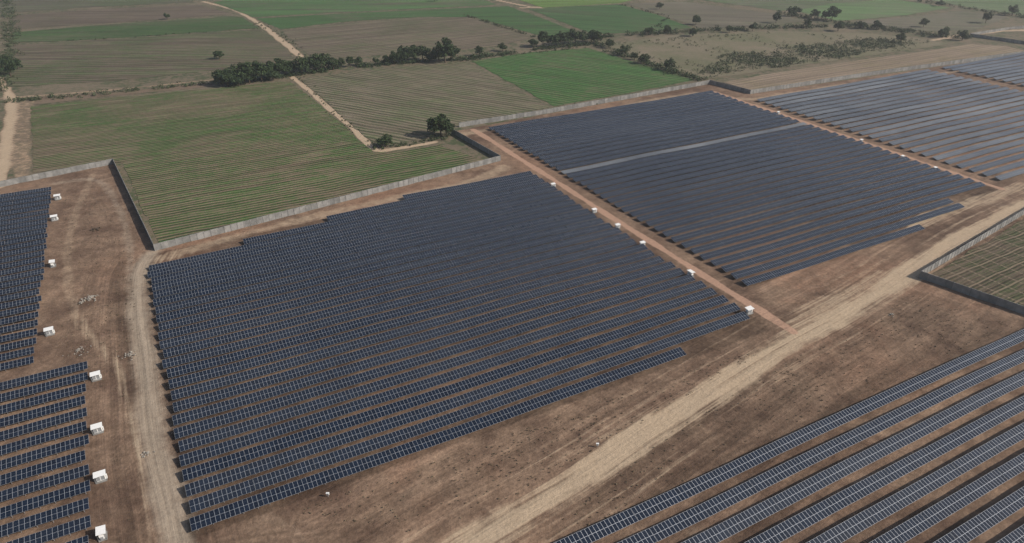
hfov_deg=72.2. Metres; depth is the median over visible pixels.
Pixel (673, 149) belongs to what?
solar panel row
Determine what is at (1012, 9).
tree
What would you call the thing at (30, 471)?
solar panel row
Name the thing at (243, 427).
solar panel row
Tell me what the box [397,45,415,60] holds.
tree
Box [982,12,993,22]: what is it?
tree
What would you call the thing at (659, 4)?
tree
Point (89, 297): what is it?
rubble pile
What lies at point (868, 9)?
crop field
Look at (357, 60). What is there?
tree
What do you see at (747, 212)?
solar panel row
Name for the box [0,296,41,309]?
solar panel row
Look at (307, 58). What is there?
tree
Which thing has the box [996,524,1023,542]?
solar panel row
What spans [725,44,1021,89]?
dry field
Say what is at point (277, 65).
tree
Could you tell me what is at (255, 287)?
solar panel row
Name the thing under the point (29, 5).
crop field
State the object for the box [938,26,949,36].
tree
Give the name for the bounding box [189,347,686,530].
solar panel row
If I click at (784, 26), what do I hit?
hedgerow
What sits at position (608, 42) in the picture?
tree
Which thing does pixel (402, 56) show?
tree
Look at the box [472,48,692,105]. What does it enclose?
crop field
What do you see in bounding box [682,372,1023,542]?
solar panel row
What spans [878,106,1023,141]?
solar panel row
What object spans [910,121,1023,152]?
solar panel row
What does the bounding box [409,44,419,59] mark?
tree
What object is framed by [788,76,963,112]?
solar panel row
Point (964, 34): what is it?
tree
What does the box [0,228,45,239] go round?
solar panel row
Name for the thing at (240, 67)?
tree
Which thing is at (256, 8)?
crop field
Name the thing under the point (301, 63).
tree
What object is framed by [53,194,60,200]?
inverter cabinet
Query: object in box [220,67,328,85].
hedgerow
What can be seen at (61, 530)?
solar panel row
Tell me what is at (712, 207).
solar panel row
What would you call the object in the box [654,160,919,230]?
solar panel row
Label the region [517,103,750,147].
solar panel row
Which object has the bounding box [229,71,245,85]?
tree
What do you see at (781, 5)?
crop field
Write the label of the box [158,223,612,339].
solar panel row
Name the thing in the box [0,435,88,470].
solar panel row
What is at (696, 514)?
solar panel row
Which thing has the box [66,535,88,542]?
solar panel row
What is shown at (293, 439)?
solar panel row
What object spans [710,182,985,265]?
solar panel row
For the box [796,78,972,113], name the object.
solar panel row
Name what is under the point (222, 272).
solar panel row
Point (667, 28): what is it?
tree
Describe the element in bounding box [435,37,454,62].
tree
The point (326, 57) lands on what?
tree
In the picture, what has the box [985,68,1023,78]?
solar panel row
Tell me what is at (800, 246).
solar panel row
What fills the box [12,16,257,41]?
crop field
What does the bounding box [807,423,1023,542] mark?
solar panel row
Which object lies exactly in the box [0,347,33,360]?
solar panel row
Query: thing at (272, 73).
tree
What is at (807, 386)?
weed tufts
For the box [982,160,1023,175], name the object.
solar panel row
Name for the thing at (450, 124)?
tree
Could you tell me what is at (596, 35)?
tree
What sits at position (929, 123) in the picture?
solar panel row
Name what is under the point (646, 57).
tree
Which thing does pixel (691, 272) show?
inverter cabinet
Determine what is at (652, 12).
hedgerow
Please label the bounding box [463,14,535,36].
hedgerow
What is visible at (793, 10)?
tree
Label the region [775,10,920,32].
hedgerow
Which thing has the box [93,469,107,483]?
inverter cabinet
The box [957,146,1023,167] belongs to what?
solar panel row
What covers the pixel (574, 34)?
tree
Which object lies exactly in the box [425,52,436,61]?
tree
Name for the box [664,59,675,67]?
tree
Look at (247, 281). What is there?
solar panel row
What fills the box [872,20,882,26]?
tree
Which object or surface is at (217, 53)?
tree
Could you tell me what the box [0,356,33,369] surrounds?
solar panel row
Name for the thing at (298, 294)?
solar panel row
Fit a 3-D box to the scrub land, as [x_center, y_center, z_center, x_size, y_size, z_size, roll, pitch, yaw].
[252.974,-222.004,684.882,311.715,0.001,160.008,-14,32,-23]
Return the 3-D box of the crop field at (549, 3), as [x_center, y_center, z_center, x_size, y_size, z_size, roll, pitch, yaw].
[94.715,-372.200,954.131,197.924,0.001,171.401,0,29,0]
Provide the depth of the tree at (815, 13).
806.75 m
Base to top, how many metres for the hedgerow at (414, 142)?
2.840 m
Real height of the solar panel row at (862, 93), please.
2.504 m
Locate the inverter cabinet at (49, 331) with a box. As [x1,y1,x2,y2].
[43,326,54,336]
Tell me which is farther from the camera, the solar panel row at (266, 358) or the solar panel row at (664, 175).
the solar panel row at (664, 175)
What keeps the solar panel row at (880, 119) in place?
on the ground
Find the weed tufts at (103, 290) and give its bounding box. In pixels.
[61,190,134,519]
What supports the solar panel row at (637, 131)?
on the ground
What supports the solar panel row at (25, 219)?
on the ground
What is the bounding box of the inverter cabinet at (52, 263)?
[49,259,55,267]
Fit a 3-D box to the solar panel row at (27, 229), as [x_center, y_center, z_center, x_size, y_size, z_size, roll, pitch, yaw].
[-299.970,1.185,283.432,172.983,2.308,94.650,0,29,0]
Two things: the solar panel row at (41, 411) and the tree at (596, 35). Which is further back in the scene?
the tree at (596, 35)
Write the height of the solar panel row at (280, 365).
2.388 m
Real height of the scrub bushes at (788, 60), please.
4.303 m
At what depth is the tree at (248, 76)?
545.76 m
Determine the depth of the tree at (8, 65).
567.80 m
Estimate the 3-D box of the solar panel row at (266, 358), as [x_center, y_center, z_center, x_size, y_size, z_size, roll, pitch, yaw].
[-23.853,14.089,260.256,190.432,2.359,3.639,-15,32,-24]
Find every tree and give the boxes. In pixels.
[0,54,10,62]
[0,59,17,75]
[7,58,22,67]
[211,69,225,85]
[212,50,223,58]
[219,72,232,86]
[224,67,236,74]
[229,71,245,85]
[230,62,250,82]
[242,68,257,83]
[245,61,259,79]
[251,62,269,81]
[260,61,275,73]
[264,68,280,80]
[266,58,286,72]
[279,60,294,75]
[284,60,296,70]
[293,56,309,71]
[303,56,312,70]
[308,53,325,69]
[317,53,329,66]
[326,57,337,69]
[337,57,345,65]
[346,56,353,66]
[354,57,362,62]
[375,138,384,147]
[380,134,392,146]
[382,54,392,62]
[389,51,399,64]
[396,50,406,63]
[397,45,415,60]
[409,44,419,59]
[417,45,430,58]
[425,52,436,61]
[426,113,453,135]
[430,47,442,61]
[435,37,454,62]
[439,120,454,134]
[447,45,460,58]
[475,45,483,54]
[497,43,506,50]
[528,39,538,46]
[537,31,548,42]
[547,34,559,45]
[557,31,569,44]
[566,31,574,42]
[569,28,584,42]
[577,30,588,40]
[586,30,595,41]
[592,31,602,41]
[605,38,613,45]
[619,45,630,54]
[630,52,638,59]
[638,53,650,61]
[644,26,653,33]
[655,2,663,8]
[663,25,670,31]
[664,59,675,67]
[689,28,696,35]
[692,15,700,21]
[725,25,733,32]
[749,22,757,30]
[773,12,781,20]
[786,6,797,15]
[804,18,811,25]
[809,9,820,18]
[821,10,829,18]
[825,6,841,20]
[834,21,844,28]
[858,20,866,27]
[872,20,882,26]
[895,33,906,40]
[918,18,929,26]
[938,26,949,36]
[957,30,970,39]
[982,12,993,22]
[1008,4,1019,15]
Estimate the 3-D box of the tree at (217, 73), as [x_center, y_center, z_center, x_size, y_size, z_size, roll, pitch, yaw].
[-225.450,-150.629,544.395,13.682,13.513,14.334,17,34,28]
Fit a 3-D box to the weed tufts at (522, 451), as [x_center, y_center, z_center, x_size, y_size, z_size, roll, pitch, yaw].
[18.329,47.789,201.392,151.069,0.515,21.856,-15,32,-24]
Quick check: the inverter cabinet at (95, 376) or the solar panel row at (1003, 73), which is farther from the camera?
the solar panel row at (1003, 73)
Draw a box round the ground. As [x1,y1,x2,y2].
[0,0,1023,542]
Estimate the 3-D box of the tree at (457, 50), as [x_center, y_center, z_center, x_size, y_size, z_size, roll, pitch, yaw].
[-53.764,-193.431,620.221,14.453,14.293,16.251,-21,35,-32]
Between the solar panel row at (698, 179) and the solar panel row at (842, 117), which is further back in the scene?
the solar panel row at (842, 117)
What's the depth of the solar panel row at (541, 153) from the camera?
438.64 m
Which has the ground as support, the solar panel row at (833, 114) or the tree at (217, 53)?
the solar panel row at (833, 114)
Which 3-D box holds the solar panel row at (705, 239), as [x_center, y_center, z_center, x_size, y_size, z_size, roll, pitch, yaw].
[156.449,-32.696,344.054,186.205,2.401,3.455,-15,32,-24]
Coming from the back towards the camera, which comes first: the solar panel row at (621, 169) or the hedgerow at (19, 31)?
the hedgerow at (19, 31)
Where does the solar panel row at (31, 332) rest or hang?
on the ground
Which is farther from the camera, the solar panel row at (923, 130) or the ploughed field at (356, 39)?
the ploughed field at (356, 39)
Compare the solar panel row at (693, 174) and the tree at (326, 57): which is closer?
the solar panel row at (693, 174)
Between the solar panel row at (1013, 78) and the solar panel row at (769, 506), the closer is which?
the solar panel row at (769, 506)
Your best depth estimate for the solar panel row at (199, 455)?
221.76 m
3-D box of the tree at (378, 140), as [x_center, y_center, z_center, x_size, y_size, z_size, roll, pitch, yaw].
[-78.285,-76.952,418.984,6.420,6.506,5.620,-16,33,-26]
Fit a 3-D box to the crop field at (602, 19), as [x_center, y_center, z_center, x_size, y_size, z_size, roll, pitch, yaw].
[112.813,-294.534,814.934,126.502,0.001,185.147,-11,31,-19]
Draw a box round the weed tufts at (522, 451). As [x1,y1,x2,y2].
[304,353,749,531]
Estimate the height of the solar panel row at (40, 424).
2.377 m
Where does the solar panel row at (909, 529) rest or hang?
on the ground
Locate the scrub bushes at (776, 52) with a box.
[614,31,928,78]
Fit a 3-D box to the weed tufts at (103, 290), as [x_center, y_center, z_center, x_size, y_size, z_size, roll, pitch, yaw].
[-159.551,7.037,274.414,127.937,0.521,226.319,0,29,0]
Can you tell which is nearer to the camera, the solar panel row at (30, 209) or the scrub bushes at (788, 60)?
the solar panel row at (30, 209)
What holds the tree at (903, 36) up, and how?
on the scrub land
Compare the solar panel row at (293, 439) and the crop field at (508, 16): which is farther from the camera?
the crop field at (508, 16)
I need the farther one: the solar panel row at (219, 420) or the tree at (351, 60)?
the tree at (351, 60)
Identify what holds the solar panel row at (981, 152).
on the ground
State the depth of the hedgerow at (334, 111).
483.11 m
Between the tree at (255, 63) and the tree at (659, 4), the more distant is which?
the tree at (659, 4)
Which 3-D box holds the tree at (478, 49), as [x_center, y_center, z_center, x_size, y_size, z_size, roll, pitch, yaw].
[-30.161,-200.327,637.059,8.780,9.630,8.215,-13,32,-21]
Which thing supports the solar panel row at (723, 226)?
on the ground
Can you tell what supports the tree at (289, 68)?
on the ground
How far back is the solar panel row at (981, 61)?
616.05 m
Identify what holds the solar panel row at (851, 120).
on the ground
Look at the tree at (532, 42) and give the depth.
667.31 m
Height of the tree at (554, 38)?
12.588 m
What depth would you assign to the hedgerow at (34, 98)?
524.47 m
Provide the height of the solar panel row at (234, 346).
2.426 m
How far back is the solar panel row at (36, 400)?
214.53 m
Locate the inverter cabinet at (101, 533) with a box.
[95,525,107,541]
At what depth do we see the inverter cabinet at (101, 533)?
170.10 m
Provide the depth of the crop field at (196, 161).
412.58 m
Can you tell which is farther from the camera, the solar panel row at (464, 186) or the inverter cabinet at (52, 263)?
the solar panel row at (464, 186)
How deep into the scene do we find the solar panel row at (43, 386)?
219.74 m
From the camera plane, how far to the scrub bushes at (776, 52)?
672.08 m
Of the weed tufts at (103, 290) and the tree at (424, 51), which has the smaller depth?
the weed tufts at (103, 290)
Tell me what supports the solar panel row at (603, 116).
on the ground
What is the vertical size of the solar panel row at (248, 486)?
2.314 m
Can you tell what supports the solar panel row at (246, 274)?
on the ground
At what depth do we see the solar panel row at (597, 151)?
429.05 m
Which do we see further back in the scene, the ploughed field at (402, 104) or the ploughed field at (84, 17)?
the ploughed field at (84, 17)
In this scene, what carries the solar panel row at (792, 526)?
on the ground
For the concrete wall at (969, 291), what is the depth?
277.36 m
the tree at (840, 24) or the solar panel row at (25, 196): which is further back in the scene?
the tree at (840, 24)
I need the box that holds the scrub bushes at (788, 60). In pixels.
[699,37,914,73]
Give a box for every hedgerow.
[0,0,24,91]
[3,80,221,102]
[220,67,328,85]
[254,22,305,55]
[293,76,375,145]
[309,40,593,71]
[372,131,450,149]
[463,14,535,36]
[468,47,585,60]
[593,41,707,80]
[601,21,970,38]
[620,4,669,29]
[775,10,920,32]
[917,0,1023,17]
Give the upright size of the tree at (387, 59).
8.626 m
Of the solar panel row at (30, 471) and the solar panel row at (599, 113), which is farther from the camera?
the solar panel row at (599, 113)
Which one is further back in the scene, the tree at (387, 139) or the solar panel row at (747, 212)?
the tree at (387, 139)
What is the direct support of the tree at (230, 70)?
on the ground
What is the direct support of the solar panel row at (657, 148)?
on the ground
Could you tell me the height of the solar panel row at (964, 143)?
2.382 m
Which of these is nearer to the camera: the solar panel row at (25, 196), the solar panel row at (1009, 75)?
the solar panel row at (25, 196)
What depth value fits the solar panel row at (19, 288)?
272.68 m
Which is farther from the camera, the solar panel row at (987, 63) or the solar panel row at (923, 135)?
the solar panel row at (987, 63)
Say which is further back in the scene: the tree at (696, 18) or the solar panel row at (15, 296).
the tree at (696, 18)
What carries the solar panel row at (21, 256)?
on the ground
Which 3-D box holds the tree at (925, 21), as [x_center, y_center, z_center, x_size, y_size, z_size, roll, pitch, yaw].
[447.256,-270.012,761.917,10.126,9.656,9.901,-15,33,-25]
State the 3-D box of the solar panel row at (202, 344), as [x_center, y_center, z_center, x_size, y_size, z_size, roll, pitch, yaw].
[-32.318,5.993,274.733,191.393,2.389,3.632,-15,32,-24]
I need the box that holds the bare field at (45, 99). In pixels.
[34,82,214,104]
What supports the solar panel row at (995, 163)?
on the ground
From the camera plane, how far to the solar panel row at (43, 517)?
174.46 m
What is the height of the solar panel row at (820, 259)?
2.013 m
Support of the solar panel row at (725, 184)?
on the ground
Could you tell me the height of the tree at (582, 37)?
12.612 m
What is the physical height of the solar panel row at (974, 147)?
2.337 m
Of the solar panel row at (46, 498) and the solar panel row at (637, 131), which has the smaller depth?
the solar panel row at (46, 498)
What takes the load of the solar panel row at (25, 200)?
on the ground
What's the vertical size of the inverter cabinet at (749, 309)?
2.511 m
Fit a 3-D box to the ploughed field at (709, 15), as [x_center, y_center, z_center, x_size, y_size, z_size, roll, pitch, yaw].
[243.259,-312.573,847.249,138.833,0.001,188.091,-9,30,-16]
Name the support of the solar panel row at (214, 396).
on the ground
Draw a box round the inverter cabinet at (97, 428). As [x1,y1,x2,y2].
[90,422,103,435]
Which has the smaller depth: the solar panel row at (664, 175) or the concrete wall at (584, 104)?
the solar panel row at (664, 175)
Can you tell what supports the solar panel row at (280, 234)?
on the ground
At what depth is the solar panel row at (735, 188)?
366.34 m
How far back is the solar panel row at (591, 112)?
482.45 m
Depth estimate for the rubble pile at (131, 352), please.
236.34 m
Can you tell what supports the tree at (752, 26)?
on the ground
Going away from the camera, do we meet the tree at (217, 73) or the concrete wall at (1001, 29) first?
the tree at (217, 73)
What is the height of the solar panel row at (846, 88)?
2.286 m
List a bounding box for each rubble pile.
[80,295,97,300]
[118,351,135,359]
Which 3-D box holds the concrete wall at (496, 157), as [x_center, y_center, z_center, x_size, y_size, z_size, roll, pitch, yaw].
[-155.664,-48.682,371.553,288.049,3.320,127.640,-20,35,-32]
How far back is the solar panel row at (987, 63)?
609.01 m
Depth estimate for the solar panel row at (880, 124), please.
479.16 m
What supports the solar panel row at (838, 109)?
on the ground
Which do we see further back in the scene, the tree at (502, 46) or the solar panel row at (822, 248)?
the tree at (502, 46)
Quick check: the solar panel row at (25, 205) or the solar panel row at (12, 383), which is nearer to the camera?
the solar panel row at (12, 383)
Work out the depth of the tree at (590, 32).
689.39 m
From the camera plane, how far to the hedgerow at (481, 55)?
626.16 m
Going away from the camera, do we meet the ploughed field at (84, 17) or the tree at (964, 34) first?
the tree at (964, 34)
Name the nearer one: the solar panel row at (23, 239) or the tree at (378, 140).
the solar panel row at (23, 239)
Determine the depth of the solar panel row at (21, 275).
282.21 m
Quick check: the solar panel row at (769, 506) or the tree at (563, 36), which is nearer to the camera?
the solar panel row at (769, 506)
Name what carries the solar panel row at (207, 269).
on the ground
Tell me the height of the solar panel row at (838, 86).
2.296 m
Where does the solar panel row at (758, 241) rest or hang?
on the ground
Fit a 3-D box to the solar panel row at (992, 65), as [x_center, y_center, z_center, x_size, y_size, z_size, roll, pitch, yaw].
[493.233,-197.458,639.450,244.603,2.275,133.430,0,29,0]
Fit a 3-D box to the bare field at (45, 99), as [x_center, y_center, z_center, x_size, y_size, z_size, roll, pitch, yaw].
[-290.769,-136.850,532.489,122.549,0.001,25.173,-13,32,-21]
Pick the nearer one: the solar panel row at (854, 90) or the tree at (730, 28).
the solar panel row at (854, 90)
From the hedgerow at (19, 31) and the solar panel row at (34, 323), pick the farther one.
the hedgerow at (19, 31)
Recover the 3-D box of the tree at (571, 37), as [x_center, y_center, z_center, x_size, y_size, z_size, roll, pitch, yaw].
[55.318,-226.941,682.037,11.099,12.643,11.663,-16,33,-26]
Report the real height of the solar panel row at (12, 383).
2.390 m
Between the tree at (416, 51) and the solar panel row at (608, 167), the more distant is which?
the tree at (416, 51)
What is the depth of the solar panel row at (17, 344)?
240.07 m
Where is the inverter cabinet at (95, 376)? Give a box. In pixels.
[90,370,101,381]
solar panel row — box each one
[0,187,50,197]
[0,191,50,201]
[0,195,50,206]
[0,200,50,210]
[0,205,48,215]
[0,209,48,220]
[0,214,49,224]
[0,219,46,229]
[0,223,46,234]
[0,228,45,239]
[0,233,47,245]
[0,239,45,250]
[0,244,46,256]
[0,250,43,262]
[0,256,44,269]
[0,262,44,275]
[0,268,43,282]
[0,275,43,287]
[0,282,40,294]
[0,289,38,301]
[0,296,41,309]
[0,303,39,317]
[0,311,38,326]
[0,319,37,335]
[0,328,36,341]
[0,337,35,350]
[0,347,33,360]
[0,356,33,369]
[0,361,87,389]
[0,372,87,401]
[0,383,85,413]
[0,395,85,427]
[0,407,86,440]
[0,421,86,455]
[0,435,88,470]
[0,450,85,485]
[0,464,88,501]
[0,480,90,518]
[0,498,88,537]
[6,515,90,542]
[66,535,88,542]
[147,186,556,277]
[149,182,550,270]
[151,190,563,283]
[152,195,569,290]
[153,199,575,297]
[153,204,582,305]
[155,209,590,313]
[156,213,596,322]
[158,218,604,330]
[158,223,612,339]
[159,228,621,348]
[162,239,636,367]
[163,233,629,357]
[166,244,647,377]
[168,250,654,388]
[171,256,664,399]
[172,268,684,424]
[173,261,675,411]
[174,274,694,438]
[178,281,706,451]
[179,287,716,466]
[182,295,728,480]
[185,302,739,496]
[189,311,749,512]
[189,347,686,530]
[243,178,544,243]
[326,174,538,220]
[402,171,532,198]
[489,90,714,129]
[495,92,720,132]
[498,95,725,134]
[503,96,732,137]
[508,99,737,140]
[512,101,743,143]
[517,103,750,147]
[522,105,757,149]
[527,108,762,152]
[532,110,770,155]
[538,112,778,159]
[544,114,784,163]
[548,117,791,167]
[555,329,1023,542]
[556,119,798,169]
[561,122,805,173]
[566,124,813,177]
[573,127,821,181]
[580,130,829,185]
[587,132,838,189]
[593,135,846,193]
[599,138,855,197]
[607,140,864,202]
[614,143,872,206]
[618,349,1023,542]
[621,146,882,211]
[629,150,891,216]
[636,153,899,221]
[645,156,910,225]
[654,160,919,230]
[662,163,930,236]
[670,168,940,242]
[681,171,951,247]
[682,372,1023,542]
[691,174,963,253]
[700,178,973,259]
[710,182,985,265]
[721,198,952,271]
[731,203,963,278]
[742,224,924,285]
[745,396,1023,542]
[757,69,930,101]
[765,71,939,103]
[772,72,947,106]
[780,74,955,109]
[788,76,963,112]
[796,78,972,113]
[805,80,982,116]
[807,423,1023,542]
[813,83,991,120]
[822,85,1000,122]
[831,87,1009,125]
[840,89,1018,129]
[849,91,1023,131]
[858,96,1023,135]
[868,101,1023,138]
[869,453,1023,542]
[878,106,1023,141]
[889,111,1023,144]
[899,116,1023,148]
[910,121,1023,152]
[921,127,1023,155]
[933,133,1023,159]
[933,486,1023,542]
[943,52,1023,69]
[945,139,1023,163]
[951,55,1023,69]
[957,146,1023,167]
[958,59,1023,72]
[968,62,1023,73]
[969,153,1023,171]
[976,65,1023,75]
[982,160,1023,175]
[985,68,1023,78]
[993,72,1023,80]
[995,168,1023,180]
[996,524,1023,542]
[1002,75,1023,82]
[1012,79,1023,83]
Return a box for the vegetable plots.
[932,219,1023,305]
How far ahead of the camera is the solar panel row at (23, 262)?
291.61 m
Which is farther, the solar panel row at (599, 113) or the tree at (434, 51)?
the tree at (434, 51)
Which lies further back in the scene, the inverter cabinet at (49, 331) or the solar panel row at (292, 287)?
the solar panel row at (292, 287)
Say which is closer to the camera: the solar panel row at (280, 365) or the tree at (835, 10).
the solar panel row at (280, 365)
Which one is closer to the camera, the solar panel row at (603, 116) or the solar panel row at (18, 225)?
the solar panel row at (18, 225)
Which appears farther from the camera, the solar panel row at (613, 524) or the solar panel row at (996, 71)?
the solar panel row at (996, 71)
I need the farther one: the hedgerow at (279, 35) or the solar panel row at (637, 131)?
the hedgerow at (279, 35)
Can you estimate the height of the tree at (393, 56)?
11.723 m
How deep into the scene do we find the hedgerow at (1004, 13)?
857.17 m
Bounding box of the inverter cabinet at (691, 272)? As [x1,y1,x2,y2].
[686,269,695,276]
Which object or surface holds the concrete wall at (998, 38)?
on the ground
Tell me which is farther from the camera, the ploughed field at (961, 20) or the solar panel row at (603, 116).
the ploughed field at (961, 20)
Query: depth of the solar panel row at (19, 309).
258.76 m
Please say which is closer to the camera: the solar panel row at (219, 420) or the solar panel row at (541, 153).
the solar panel row at (219, 420)
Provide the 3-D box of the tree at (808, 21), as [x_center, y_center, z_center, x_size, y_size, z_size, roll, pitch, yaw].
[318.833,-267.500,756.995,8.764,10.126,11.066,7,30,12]
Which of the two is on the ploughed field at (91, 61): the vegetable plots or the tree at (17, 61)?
the tree at (17, 61)
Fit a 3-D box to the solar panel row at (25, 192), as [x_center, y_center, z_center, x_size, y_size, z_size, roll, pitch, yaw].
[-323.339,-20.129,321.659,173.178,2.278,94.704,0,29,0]
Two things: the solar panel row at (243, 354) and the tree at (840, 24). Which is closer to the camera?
the solar panel row at (243, 354)
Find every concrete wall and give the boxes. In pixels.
[0,130,500,250]
[459,51,1023,126]
[919,210,1023,314]
[970,33,1023,43]
[972,26,1023,33]
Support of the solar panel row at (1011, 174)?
on the ground
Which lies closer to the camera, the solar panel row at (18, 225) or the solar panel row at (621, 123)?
the solar panel row at (18, 225)
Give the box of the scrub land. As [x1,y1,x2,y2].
[605,31,947,78]
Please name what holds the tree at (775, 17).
on the ploughed field at (709, 15)
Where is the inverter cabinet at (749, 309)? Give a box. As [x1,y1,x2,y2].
[744,305,754,314]
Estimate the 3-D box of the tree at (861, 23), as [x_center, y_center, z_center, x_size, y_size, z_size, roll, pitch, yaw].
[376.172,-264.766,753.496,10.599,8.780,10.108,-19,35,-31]
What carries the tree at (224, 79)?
on the crop field at (196, 161)
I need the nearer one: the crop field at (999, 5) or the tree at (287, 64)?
the tree at (287, 64)
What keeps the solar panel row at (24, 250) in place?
on the ground
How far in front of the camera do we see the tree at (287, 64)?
573.81 m
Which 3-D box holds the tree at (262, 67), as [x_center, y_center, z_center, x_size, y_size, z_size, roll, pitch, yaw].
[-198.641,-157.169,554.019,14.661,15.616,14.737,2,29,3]
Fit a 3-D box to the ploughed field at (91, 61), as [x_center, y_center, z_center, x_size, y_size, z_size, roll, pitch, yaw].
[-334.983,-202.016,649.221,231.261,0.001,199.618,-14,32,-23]
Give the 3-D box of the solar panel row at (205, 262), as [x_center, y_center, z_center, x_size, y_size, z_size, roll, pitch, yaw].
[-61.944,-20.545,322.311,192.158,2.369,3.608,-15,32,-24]
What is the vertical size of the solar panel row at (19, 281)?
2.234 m
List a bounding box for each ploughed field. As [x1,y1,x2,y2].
[6,29,293,86]
[11,5,230,28]
[283,17,531,57]
[302,62,547,145]
[630,1,803,27]
[855,11,1006,30]
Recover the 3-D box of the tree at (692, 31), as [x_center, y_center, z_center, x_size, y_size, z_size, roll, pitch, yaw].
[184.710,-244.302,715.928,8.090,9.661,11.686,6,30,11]
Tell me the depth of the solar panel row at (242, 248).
319.91 m
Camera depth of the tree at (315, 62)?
581.70 m
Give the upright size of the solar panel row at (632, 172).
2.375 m
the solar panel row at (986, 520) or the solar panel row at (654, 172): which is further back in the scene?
the solar panel row at (654, 172)
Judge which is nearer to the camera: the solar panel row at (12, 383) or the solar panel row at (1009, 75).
the solar panel row at (12, 383)
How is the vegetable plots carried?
on the ground
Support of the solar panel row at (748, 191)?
on the ground
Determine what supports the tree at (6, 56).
on the ground
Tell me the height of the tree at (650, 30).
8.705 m
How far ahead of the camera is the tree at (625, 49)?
635.15 m
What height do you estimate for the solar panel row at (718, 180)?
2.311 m
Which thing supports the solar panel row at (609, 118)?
on the ground
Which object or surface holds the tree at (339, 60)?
on the ground
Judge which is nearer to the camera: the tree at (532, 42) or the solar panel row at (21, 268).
the solar panel row at (21, 268)
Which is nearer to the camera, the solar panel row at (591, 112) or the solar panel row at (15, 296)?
the solar panel row at (15, 296)
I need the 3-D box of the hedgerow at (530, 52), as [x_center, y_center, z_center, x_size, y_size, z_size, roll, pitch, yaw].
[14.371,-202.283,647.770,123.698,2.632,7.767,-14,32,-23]
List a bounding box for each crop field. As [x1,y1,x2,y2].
[0,0,191,12]
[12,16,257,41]
[30,81,482,242]
[214,0,495,16]
[256,6,575,35]
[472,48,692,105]
[521,0,630,7]
[530,5,691,33]
[706,0,861,10]
[801,0,948,20]
[934,0,1023,14]
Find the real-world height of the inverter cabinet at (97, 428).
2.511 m
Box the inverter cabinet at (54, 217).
[50,214,58,221]
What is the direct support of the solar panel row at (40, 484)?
on the ground
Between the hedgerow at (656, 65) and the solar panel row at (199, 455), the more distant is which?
the hedgerow at (656, 65)
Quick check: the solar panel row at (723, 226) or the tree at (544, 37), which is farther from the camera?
the tree at (544, 37)
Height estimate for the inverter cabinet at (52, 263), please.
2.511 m
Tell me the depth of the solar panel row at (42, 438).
199.57 m
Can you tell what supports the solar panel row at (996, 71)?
on the ground
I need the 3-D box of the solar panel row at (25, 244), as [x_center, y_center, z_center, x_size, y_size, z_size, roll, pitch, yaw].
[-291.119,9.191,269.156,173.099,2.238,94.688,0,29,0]
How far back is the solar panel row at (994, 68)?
592.30 m
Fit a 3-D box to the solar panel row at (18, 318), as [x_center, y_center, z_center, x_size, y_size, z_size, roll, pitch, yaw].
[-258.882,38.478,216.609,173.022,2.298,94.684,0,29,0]
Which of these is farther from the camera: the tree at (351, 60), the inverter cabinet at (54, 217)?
the tree at (351, 60)
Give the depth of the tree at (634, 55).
622.53 m
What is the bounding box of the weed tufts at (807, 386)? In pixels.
[563,300,1002,524]
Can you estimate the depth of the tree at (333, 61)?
588.05 m
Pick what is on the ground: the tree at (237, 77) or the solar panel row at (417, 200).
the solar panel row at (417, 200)
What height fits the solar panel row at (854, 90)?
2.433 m
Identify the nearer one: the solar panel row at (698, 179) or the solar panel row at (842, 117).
the solar panel row at (698, 179)
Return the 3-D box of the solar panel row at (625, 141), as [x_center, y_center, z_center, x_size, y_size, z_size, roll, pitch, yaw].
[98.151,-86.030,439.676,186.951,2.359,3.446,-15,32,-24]
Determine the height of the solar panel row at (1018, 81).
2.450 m
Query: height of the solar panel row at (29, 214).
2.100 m
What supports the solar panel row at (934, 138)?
on the ground
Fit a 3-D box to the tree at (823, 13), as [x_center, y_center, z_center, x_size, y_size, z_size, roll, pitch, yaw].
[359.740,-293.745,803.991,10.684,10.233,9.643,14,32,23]
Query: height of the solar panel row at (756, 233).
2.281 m
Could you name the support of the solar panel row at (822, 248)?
on the ground
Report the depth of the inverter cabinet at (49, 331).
246.66 m
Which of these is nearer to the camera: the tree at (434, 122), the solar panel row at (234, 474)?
the solar panel row at (234, 474)
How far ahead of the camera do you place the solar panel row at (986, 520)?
174.07 m
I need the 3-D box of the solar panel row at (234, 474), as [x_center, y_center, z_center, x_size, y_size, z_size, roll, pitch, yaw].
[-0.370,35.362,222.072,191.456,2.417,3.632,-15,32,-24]
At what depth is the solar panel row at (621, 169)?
404.94 m
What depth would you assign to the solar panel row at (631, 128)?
448.42 m
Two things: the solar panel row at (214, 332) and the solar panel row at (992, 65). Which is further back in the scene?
the solar panel row at (992, 65)
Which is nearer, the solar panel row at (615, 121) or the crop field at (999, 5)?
the solar panel row at (615, 121)
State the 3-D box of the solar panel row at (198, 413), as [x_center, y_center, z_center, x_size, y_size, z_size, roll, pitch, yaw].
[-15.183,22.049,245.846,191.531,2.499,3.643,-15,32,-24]
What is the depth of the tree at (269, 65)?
559.74 m
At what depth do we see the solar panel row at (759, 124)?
424.97 m
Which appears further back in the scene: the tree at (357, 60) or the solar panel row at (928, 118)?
the tree at (357, 60)

